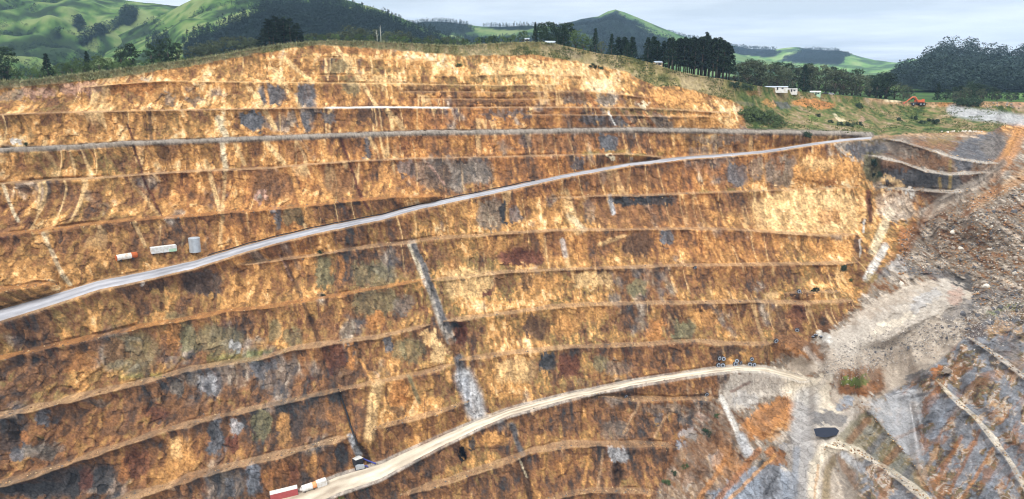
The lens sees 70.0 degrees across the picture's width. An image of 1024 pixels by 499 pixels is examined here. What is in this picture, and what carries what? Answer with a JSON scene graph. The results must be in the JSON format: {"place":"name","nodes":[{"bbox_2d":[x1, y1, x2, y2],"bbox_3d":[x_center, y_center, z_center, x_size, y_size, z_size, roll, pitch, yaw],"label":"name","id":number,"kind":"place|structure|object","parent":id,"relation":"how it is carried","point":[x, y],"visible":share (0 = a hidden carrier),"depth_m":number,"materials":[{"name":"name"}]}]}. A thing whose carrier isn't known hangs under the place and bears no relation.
{"place":"outdoors","nodes":[
{"label":"outdoors","id":0,"kind":"place"},
{"bbox_2d":[0,0,177,79],"bbox_3d":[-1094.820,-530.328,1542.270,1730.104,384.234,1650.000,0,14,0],"label":"hill","id":1,"kind":"structure","parent":0,"point":[46,19],"depth_m":1357.06,"materials":[{"name":"plant"}]},
{"bbox_2d":[0,0,120,78],"bbox_3d":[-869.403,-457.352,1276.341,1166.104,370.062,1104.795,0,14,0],"label":"hill scrub","id":2,"kind":"object","parent":1,"relation":"on","point":[39,43],"visible":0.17,"depth_m":1217.82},
{"bbox_2d":[50,2,140,44],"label":"pasture trees","id":3,"kind":"object","parent":1,"relation":"on","point":[125,11],"visible":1,"depth_m":1402.26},
{"bbox_2d":[76,0,471,72],"bbox_3d":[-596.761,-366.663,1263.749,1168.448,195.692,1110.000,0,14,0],"label":"green hill","id":4,"kind":"structure","parent":0,"point":[178,14],"depth_m":1328.02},
{"bbox_2d":[126,0,472,44],"bbox_3d":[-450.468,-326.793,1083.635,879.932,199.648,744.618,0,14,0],"label":"pasture scrub","id":5,"kind":"object","parent":4,"relation":"on","point":[200,11],"visible":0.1,"depth_m":1343.00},
{"bbox_2d":[145,0,459,58],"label":"conifer plantation","id":6,"kind":"object","parent":4,"relation":"on","point":[314,16],"visible":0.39,"depth_m":1202.49,"materials":[{"name":"plant"}]},
{"bbox_2d":[0,137,871,320],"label":"haul road","id":7,"kind":"structure","parent":0,"point":[20,309],"depth_m":348.16,"materials":[{"name":"gravel"}]},
{"bbox_2d":[420,21,599,42],"bbox_3d":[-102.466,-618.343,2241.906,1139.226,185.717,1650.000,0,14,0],"label":"ridge","id":8,"kind":"structure","parent":0,"point":[479,31],"depth_m":2428.76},
{"bbox_2d":[410,17,594,51],"bbox_3d":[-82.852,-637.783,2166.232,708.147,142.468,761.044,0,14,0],"label":"ridge woodland","id":9,"kind":"object","parent":8,"relation":"on","point":[456,26],"visible":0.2,"depth_m":2403.14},
{"bbox_2d":[0,40,1023,498],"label":"pit terrain","id":10,"kind":"structure","parent":0,"point":[288,132],"depth_m":354.33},
{"bbox_2d":[115,252,137,261],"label":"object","id":11,"kind":"object","parent":10,"relation":"on","point":[132,255],"visible":1,"depth_m":321.85,"materials":[{"name":"white paint"}]},
{"bbox_2d":[150,244,176,254],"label":"container","id":12,"kind":"object","parent":10,"relation":"on","point":[162,249],"visible":1,"depth_m":332.57,"materials":[{"name":"metal"}]},
{"bbox_2d":[188,237,200,252],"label":"water tank","id":13,"kind":"object","parent":10,"relation":"on","point":[194,245],"visible":1,"depth_m":339.08,"materials":[{"name":"metal"}]},
{"bbox_2d":[300,481,316,492],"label":"storage tank","id":14,"kind":"object","parent":10,"relation":"on","point":[308,486],"visible":1,"depth_m":292.78,"materials":[{"name":"metal"}]},
{"bbox_2d":[338,389,357,443],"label":"drain hose","id":15,"kind":"object","parent":10,"relation":"hanging from","point":[348,417],"visible":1,"depth_m":316.45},
{"bbox_2d":[352,455,362,466],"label":"pump shelter","id":16,"kind":"object","parent":10,"relation":"on","point":[357,460],"visible":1,"depth_m":308.59,"materials":[{"name":"white paint"}]},
{"bbox_2d":[207,180,534,255],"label":"pipeline","id":17,"kind":"object","parent":10,"relation":"on","point":[361,217],"visible":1,"depth_m":378.23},
{"bbox_2d":[0,138,1023,498],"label":"bench rubble","id":18,"kind":"object","parent":10,"relation":"on","point":[578,346],"visible":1,"depth_m":323.40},
{"bbox_2d":[824,288,1023,387],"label":"gully rubble","id":19,"kind":"object","parent":10,"relation":"on","point":[938,331],"visible":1,"depth_m":326.19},
{"bbox_2d":[898,187,1023,305],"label":"rubble","id":20,"kind":"object","parent":10,"relation":"on","point":[984,261],"visible":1,"depth_m":361.13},
{"bbox_2d":[10,46,1023,102],"bbox_3d":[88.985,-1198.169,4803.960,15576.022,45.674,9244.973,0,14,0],"label":"ground","id":21,"kind":"structure","parent":0,"point":[927,96],"depth_m":726.74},
{"bbox_2d":[0,59,11,80],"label":"macrocarpa tree","id":22,"kind":"object","parent":21,"relation":"on","point":[3,74],"visible":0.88,"depth_m":397.24,"materials":[{"name":"green plant"}]},
{"bbox_2d":[0,46,21,79],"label":"macrocarpa tree","id":23,"kind":"object","parent":21,"relation":"on","point":[7,53],"visible":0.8,"depth_m":400.09,"materials":[{"name":"green plant"}]},
{"bbox_2d":[8,66,24,79],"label":"broadleaf tree","id":24,"kind":"object","parent":21,"relation":"on","point":[17,75],"visible":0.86,"depth_m":384.47,"materials":[{"name":"green plant"}]},
{"bbox_2d":[40,53,56,78],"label":"conifer tree","id":25,"kind":"object","parent":21,"relation":"on","point":[45,60],"visible":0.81,"depth_m":388.65,"materials":[{"name":"green plant"}]},
{"bbox_2d":[63,59,79,73],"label":"broadleaf tree","id":26,"kind":"object","parent":21,"relation":"on","point":[73,68],"visible":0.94,"depth_m":383.00,"materials":[{"name":"green plant"}]},
{"bbox_2d":[87,54,108,70],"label":"broadleaf tree","id":27,"kind":"object","parent":21,"relation":"on","point":[98,58],"visible":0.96,"depth_m":392.36,"materials":[{"name":"green plant"}]},
{"bbox_2d":[112,46,129,68],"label":"macrocarpa tree","id":28,"kind":"object","parent":21,"relation":"on","point":[121,55],"visible":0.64,"depth_m":423.82,"materials":[{"name":"green plant"}]},
{"bbox_2d":[118,43,140,67],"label":"macrocarpa tree","id":29,"kind":"object","parent":21,"relation":"on","point":[131,51],"visible":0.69,"depth_m":439.99,"materials":[{"name":"green plant"}]},
{"bbox_2d":[141,43,161,64],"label":"macrocarpa tree","id":30,"kind":"object","parent":21,"relation":"on","point":[149,53],"visible":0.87,"depth_m":413.77,"materials":[{"name":"green plant"}]},
{"bbox_2d":[151,39,169,62],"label":"macrocarpa tree","id":31,"kind":"object","parent":21,"relation":"on","point":[162,45],"visible":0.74,"depth_m":421.43,"materials":[{"name":"green plant"}]},
{"bbox_2d":[158,38,176,61],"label":"macrocarpa tree","id":32,"kind":"object","parent":21,"relation":"on","point":[172,48],"visible":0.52,"depth_m":435.26,"materials":[{"name":"green plant"}]},
{"bbox_2d":[170,42,183,61],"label":"macrocarpa tree","id":33,"kind":"object","parent":21,"relation":"on","point":[177,56],"visible":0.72,"depth_m":442.18,"materials":[{"name":"green plant"}]},
{"bbox_2d":[184,46,200,58],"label":"broadleaf tree","id":34,"kind":"object","parent":21,"relation":"on","point":[194,49],"visible":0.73,"depth_m":441.37,"materials":[{"name":"green plant"}]},
{"bbox_2d":[202,40,219,55],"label":"broadleaf tree","id":35,"kind":"object","parent":21,"relation":"on","point":[212,46],"visible":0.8,"depth_m":447.19,"materials":[{"name":"green plant"}]},
{"bbox_2d":[216,36,238,53],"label":"broadleaf tree","id":36,"kind":"object","parent":21,"relation":"on","point":[223,39],"visible":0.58,"depth_m":460.90,"materials":[{"name":"green plant"}]},
{"bbox_2d":[224,40,242,52],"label":"broadleaf tree","id":37,"kind":"object","parent":21,"relation":"on","point":[231,42],"visible":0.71,"depth_m":455.23,"materials":[{"name":"green plant"}]},
{"bbox_2d":[259,18,280,44],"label":"pine tree","id":38,"kind":"object","parent":21,"relation":"on","point":[266,23],"visible":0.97,"depth_m":441.62,"materials":[{"name":"green plant"}]},
{"bbox_2d":[265,21,281,43],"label":"pine tree","id":39,"kind":"object","parent":21,"relation":"on","point":[273,28],"visible":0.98,"depth_m":442.41,"materials":[{"name":"green plant"}]},
{"bbox_2d":[266,15,283,43],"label":"pine tree","id":40,"kind":"object","parent":21,"relation":"on","point":[276,20],"visible":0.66,"depth_m":448.12,"materials":[{"name":"green plant"}]},
{"bbox_2d":[0,39,566,86],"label":"verge grass","id":41,"kind":"structure","parent":21,"relation":"on","point":[50,77],"depth_m":419.87,"materials":[{"name":"green plant"}]},
{"bbox_2d":[278,16,292,42],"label":"pine tree","id":42,"kind":"object","parent":21,"relation":"on","point":[283,21],"visible":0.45,"depth_m":456.06,"materials":[{"name":"green plant"}]},
{"bbox_2d":[284,18,296,41],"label":"pine tree","id":43,"kind":"object","parent":21,"relation":"on","point":[289,25],"visible":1,"depth_m":450.03,"materials":[{"name":"green plant"}]},
{"bbox_2d":[292,23,304,41],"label":"pine tree","id":44,"kind":"object","parent":21,"relation":"on","point":[297,28],"visible":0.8,"depth_m":458.00,"materials":[{"name":"green plant"}]},
{"bbox_2d":[339,24,367,40],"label":"broadleaf tree","id":45,"kind":"object","parent":21,"relation":"on","point":[348,33],"visible":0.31,"depth_m":522.09,"materials":[{"name":"green plant"}]},
{"bbox_2d":[352,27,373,40],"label":"broadleaf tree","id":46,"kind":"object","parent":21,"relation":"on","point":[359,30],"visible":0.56,"depth_m":511.67,"materials":[{"name":"green plant"}]},
{"bbox_2d":[363,29,381,41],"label":"broadleaf tree","id":47,"kind":"object","parent":21,"relation":"on","point":[375,36],"visible":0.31,"depth_m":527.94,"materials":[{"name":"green plant"}]},
{"bbox_2d":[533,22,548,41],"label":"macrocarpa tree","id":48,"kind":"object","parent":21,"relation":"on","point":[544,30],"visible":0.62,"depth_m":540.50,"materials":[{"name":"green plant"}]},
{"bbox_2d":[538,21,559,41],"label":"macrocarpa tree","id":49,"kind":"object","parent":21,"relation":"on","point":[551,27],"visible":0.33,"depth_m":552.78,"materials":[{"name":"green plant"}]},
{"bbox_2d":[559,24,569,46],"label":"conifer tree","id":50,"kind":"object","parent":21,"relation":"on","point":[562,37],"visible":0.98,"depth_m":488.38,"materials":[{"name":"green plant"}]},
{"bbox_2d":[554,22,578,46],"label":"macrocarpa tree","id":51,"kind":"object","parent":21,"relation":"on","point":[569,25],"visible":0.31,"depth_m":550.40,"materials":[{"name":"green plant"}]},
{"bbox_2d":[568,29,586,48],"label":"broadleaf tree","id":52,"kind":"object","parent":21,"relation":"on","point":[574,35],"visible":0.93,"depth_m":492.70,"materials":[{"name":"green plant"}]},
{"bbox_2d":[576,33,589,49],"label":"broadleaf tree","id":53,"kind":"object","parent":21,"relation":"on","point":[584,43],"visible":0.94,"depth_m":492.41,"materials":[{"name":"green plant"}]},
{"bbox_2d":[590,28,599,52],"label":"conifer tree","id":54,"kind":"object","parent":21,"relation":"on","point":[595,39],"visible":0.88,"depth_m":489.41,"materials":[{"name":"green plant"}]},
{"bbox_2d":[606,34,615,54],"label":"conifer tree","id":55,"kind":"object","parent":21,"relation":"on","point":[611,46],"visible":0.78,"depth_m":510.71,"materials":[{"name":"green plant"}]},
{"bbox_2d":[612,36,623,55],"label":"conifer tree","id":56,"kind":"object","parent":21,"relation":"on","point":[617,44],"visible":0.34,"depth_m":566.09,"materials":[{"name":"green plant"}]},
{"bbox_2d":[617,37,633,57],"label":"conifer tree","id":57,"kind":"object","parent":21,"relation":"on","point":[624,40],"visible":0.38,"depth_m":560.32,"materials":[{"name":"green plant"}]},
{"bbox_2d":[629,36,642,59],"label":"conifer tree","id":58,"kind":"object","parent":21,"relation":"on","point":[632,46],"visible":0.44,"depth_m":570.88,"materials":[{"name":"green plant"}]},
{"bbox_2d":[640,37,655,61],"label":"conifer tree","id":59,"kind":"object","parent":21,"relation":"on","point":[646,49],"visible":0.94,"depth_m":489.04,"materials":[{"name":"green plant"}]},
{"bbox_2d":[644,36,659,62],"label":"conifer tree","id":60,"kind":"object","parent":21,"relation":"on","point":[653,39],"visible":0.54,"depth_m":493.29,"materials":[{"name":"green plant"}]},
{"bbox_2d":[648,41,663,60],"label":"conifer tree","id":61,"kind":"object","parent":21,"relation":"on","point":[657,46],"visible":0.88,"depth_m":490.60,"materials":[{"name":"green plant"}]},
{"bbox_2d":[658,40,670,67],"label":"conifer tree","id":62,"kind":"object","parent":21,"relation":"on","point":[664,47],"visible":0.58,"depth_m":493.02,"materials":[{"name":"green plant"}]},
{"bbox_2d":[663,38,676,67],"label":"pine tree","id":63,"kind":"object","parent":21,"relation":"on","point":[667,45],"visible":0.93,"depth_m":481.79,"materials":[{"name":"green plant"}]},
{"bbox_2d":[665,37,679,69],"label":"pine tree","id":64,"kind":"object","parent":21,"relation":"on","point":[673,44],"visible":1,"depth_m":477.86,"materials":[{"name":"green plant"}]},
{"bbox_2d":[671,38,682,70],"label":"pine tree","id":65,"kind":"object","parent":21,"relation":"on","point":[677,47],"visible":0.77,"depth_m":485.86,"materials":[{"name":"green plant"}]},
{"bbox_2d":[671,38,687,71],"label":"pine tree","id":66,"kind":"object","parent":21,"relation":"on","point":[681,41],"visible":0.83,"depth_m":487.01,"materials":[{"name":"green plant"}]},
{"bbox_2d":[677,37,692,71],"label":"pine tree","id":67,"kind":"object","parent":21,"relation":"on","point":[685,41],"visible":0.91,"depth_m":484.91,"materials":[{"name":"green plant"}]},
{"bbox_2d":[683,37,693,72],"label":"pine tree","id":68,"kind":"object","parent":21,"relation":"on","point":[690,52],"visible":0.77,"depth_m":485.41,"materials":[{"name":"green plant"}]},
{"bbox_2d":[689,37,702,73],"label":"pine tree","id":69,"kind":"object","parent":21,"relation":"on","point":[694,50],"visible":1,"depth_m":475.83,"materials":[{"name":"green plant"}]},
{"bbox_2d":[693,36,712,75],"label":"pine tree","id":70,"kind":"object","parent":21,"relation":"on","point":[703,43],"visible":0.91,"depth_m":475.82,"materials":[{"name":"green plant"}]},
{"bbox_2d":[705,38,723,77],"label":"pine tree","id":71,"kind":"object","parent":21,"relation":"on","point":[714,40],"visible":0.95,"depth_m":471.22,"materials":[{"name":"green plant"}]},
{"bbox_2d":[707,38,728,77],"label":"pine tree","id":72,"kind":"object","parent":21,"relation":"on","point":[720,46],"visible":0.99,"depth_m":471.42,"materials":[{"name":"green plant"}]},
{"bbox_2d":[714,40,733,78],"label":"pine tree","id":73,"kind":"object","parent":21,"relation":"on","point":[724,43],"visible":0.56,"depth_m":481.10,"materials":[{"name":"green plant"}]},
{"bbox_2d":[720,42,736,79],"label":"pine tree","id":74,"kind":"object","parent":21,"relation":"on","point":[731,53],"visible":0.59,"depth_m":485.41,"materials":[{"name":"green plant"}]},
{"bbox_2d":[730,61,761,83],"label":"broadleaf tree","id":75,"kind":"object","parent":21,"relation":"on","point":[747,77],"visible":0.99,"depth_m":532.22,"materials":[{"name":"green plant"}]},
{"bbox_2d":[741,60,767,84],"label":"broadleaf tree","id":76,"kind":"object","parent":21,"relation":"on","point":[756,80],"visible":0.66,"depth_m":537.53,"materials":[{"name":"green plant"}]},
{"bbox_2d":[511,42,1006,133],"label":"slope grass","id":77,"kind":"structure","parent":21,"relation":"on","point":[667,84],"depth_m":474.81,"materials":[{"name":"green plant"}]},
{"bbox_2d":[753,63,774,85],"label":"broadleaf tree","id":78,"kind":"object","parent":21,"relation":"on","point":[767,73],"visible":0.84,"depth_m":538.18,"materials":[{"name":"green plant"}]},
{"bbox_2d":[758,63,780,85],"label":"broadleaf tree","id":79,"kind":"object","parent":21,"relation":"on","point":[771,81],"visible":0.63,"depth_m":561.01,"materials":[{"name":"green plant"}]},
{"bbox_2d":[764,86,787,92],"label":"shed","id":80,"kind":"structure","parent":21,"relation":"on","point":[781,89],"depth_m":505.75,"materials":[{"name":"white paint"}]},
{"bbox_2d":[767,65,789,85],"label":"broadleaf tree","id":81,"kind":"object","parent":21,"relation":"on","point":[779,74],"visible":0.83,"depth_m":561.64,"materials":[{"name":"green plant"}]},
{"bbox_2d":[775,65,795,88],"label":"broadleaf tree","id":82,"kind":"object","parent":21,"relation":"on","point":[786,72],"visible":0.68,"depth_m":569.63,"materials":[{"name":"green plant"}]},
{"bbox_2d":[778,62,798,88],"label":"macrocarpa tree","id":83,"kind":"object","parent":21,"relation":"on","point":[787,66],"visible":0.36,"depth_m":626.09,"materials":[{"name":"green plant"}]},
{"bbox_2d":[781,67,803,88],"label":"broadleaf tree","id":84,"kind":"object","parent":21,"relation":"on","point":[795,70],"visible":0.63,"depth_m":580.83,"materials":[{"name":"green plant"}]},
{"bbox_2d":[795,64,812,91],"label":"conifer tree","id":85,"kind":"object","parent":21,"relation":"on","point":[804,73],"visible":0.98,"depth_m":546.75,"materials":[{"name":"green plant"}]},
{"bbox_2d":[790,64,818,90],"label":"broadleaf tree","id":86,"kind":"object","parent":21,"relation":"on","point":[811,68],"visible":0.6,"depth_m":576.10,"materials":[{"name":"green plant"}]},
{"bbox_2d":[806,67,823,90],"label":"broadleaf tree","id":87,"kind":"object","parent":21,"relation":"on","point":[812,73],"visible":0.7,"depth_m":578.06,"materials":[{"name":"green plant"}]},
{"bbox_2d":[808,65,832,90],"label":"broadleaf tree","id":88,"kind":"object","parent":21,"relation":"on","point":[826,68],"visible":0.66,"depth_m":588.44,"materials":[{"name":"green plant"}]},
{"bbox_2d":[815,67,837,91],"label":"broadleaf tree","id":89,"kind":"object","parent":21,"relation":"on","point":[824,90],"visible":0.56,"depth_m":591.73,"materials":[{"name":"green plant"}]},
{"bbox_2d":[821,70,848,93],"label":"broadleaf tree","id":90,"kind":"object","parent":21,"relation":"on","point":[833,88],"visible":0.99,"depth_m":584.93,"materials":[{"name":"green plant"}]},
{"bbox_2d":[830,71,855,94],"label":"broadleaf tree","id":91,"kind":"object","parent":21,"relation":"on","point":[848,74],"visible":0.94,"depth_m":587.21,"materials":[{"name":"green plant"}]},
{"bbox_2d":[837,73,865,95],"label":"broadleaf tree","id":92,"kind":"object","parent":21,"relation":"on","point":[856,79],"visible":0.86,"depth_m":589.93,"materials":[{"name":"green plant"}]},
{"bbox_2d":[848,68,867,94],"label":"macrocarpa tree","id":93,"kind":"object","parent":21,"relation":"on","point":[856,71],"visible":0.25,"depth_m":642.39,"materials":[{"name":"green plant"}]},
{"bbox_2d":[852,75,872,95],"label":"broadleaf tree","id":94,"kind":"object","parent":21,"relation":"on","point":[859,86],"visible":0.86,"depth_m":592.73,"materials":[{"name":"green plant"}]},
{"bbox_2d":[869,77,882,97],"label":"macrocarpa tree","id":95,"kind":"object","parent":21,"relation":"on","point":[876,80],"visible":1,"depth_m":590.03,"materials":[{"name":"green plant"}]},
{"bbox_2d":[871,71,892,97],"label":"macrocarpa tree","id":96,"kind":"object","parent":21,"relation":"on","point":[884,82],"visible":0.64,"depth_m":593.13,"materials":[{"name":"green plant"}]},
{"bbox_2d":[876,72,900,98],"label":"macrocarpa tree","id":97,"kind":"object","parent":21,"relation":"on","point":[887,88],"visible":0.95,"depth_m":590.69,"materials":[{"name":"green plant"}]},
{"bbox_2d":[903,96,925,105],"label":"orange excavator","id":98,"kind":"object","parent":21,"relation":"on","point":[919,101],"visible":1,"depth_m":559.26,"materials":[{"name":"metal"}]},
{"bbox_2d":[961,81,978,97],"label":"macrocarpa tree","id":99,"kind":"object","parent":21,"relation":"on","point":[969,85],"visible":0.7,"depth_m":599.36,"materials":[{"name":"green plant"}]},
{"bbox_2d":[283,366,806,498],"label":"haul road","id":100,"kind":"structure","parent":0,"point":[333,486],"depth_m":319.70,"materials":[{"name":"gravel"}]},
{"bbox_2d":[270,485,298,498],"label":"container","id":101,"kind":"object","parent":100,"relation":"on","point":[285,492],"visible":1,"depth_m":289.37,"materials":[{"name":"metal"}]},
{"bbox_2d":[315,477,326,487],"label":"site cabin","id":102,"kind":"object","parent":100,"relation":"on","point":[321,482],"visible":1,"depth_m":295.23,"materials":[{"name":"metal"}]},
{"bbox_2d":[127,0,1023,62],"label":"sky","id":103,"kind":"structure","parent":0,"point":[882,30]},
{"bbox_2d":[568,9,802,78],"bbox_3d":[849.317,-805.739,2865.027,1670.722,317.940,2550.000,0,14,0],"label":"peak","id":104,"kind":"structure","parent":0,"point":[738,57],"depth_m":2758.67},
{"bbox_2d":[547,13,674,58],"bbox_3d":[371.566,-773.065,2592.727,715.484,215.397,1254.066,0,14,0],"label":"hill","id":105,"kind":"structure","parent":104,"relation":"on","point":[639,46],"depth_m":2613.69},
{"bbox_2d":[814,427,838,436],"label":"pond water","id":106,"kind":"structure","parent":0,"point":[826,431],"depth_m":306.16,"materials":[{"name":"grey liquid"}]},
{"bbox_2d":[688,37,1011,72],"bbox_3d":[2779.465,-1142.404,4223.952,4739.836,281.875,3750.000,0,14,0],"label":"ridge","id":107,"kind":"structure","parent":0,"point":[853,62],"depth_m":3927.82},
{"bbox_2d":[668,30,850,62],"bbox_3d":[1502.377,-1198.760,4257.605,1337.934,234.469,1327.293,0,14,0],"label":"woodland","id":108,"kind":"object","parent":107,"relation":"on","point":[797,55],"visible":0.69,"depth_m":4194.91,"materials":[{"name":"green plant"}]},
{"bbox_2d":[891,52,1023,91],"bbox_3d":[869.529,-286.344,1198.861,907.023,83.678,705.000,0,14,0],"label":"wooded hill","id":109,"kind":"structure","parent":0,"point":[918,89],"depth_m":926.73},
{"bbox_2d":[887,35,1023,89],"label":"hill forest","id":110,"kind":"object","parent":109,"relation":"on","point":[963,66],"visible":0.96,"depth_m":980.99,"materials":[{"name":"green plant"}]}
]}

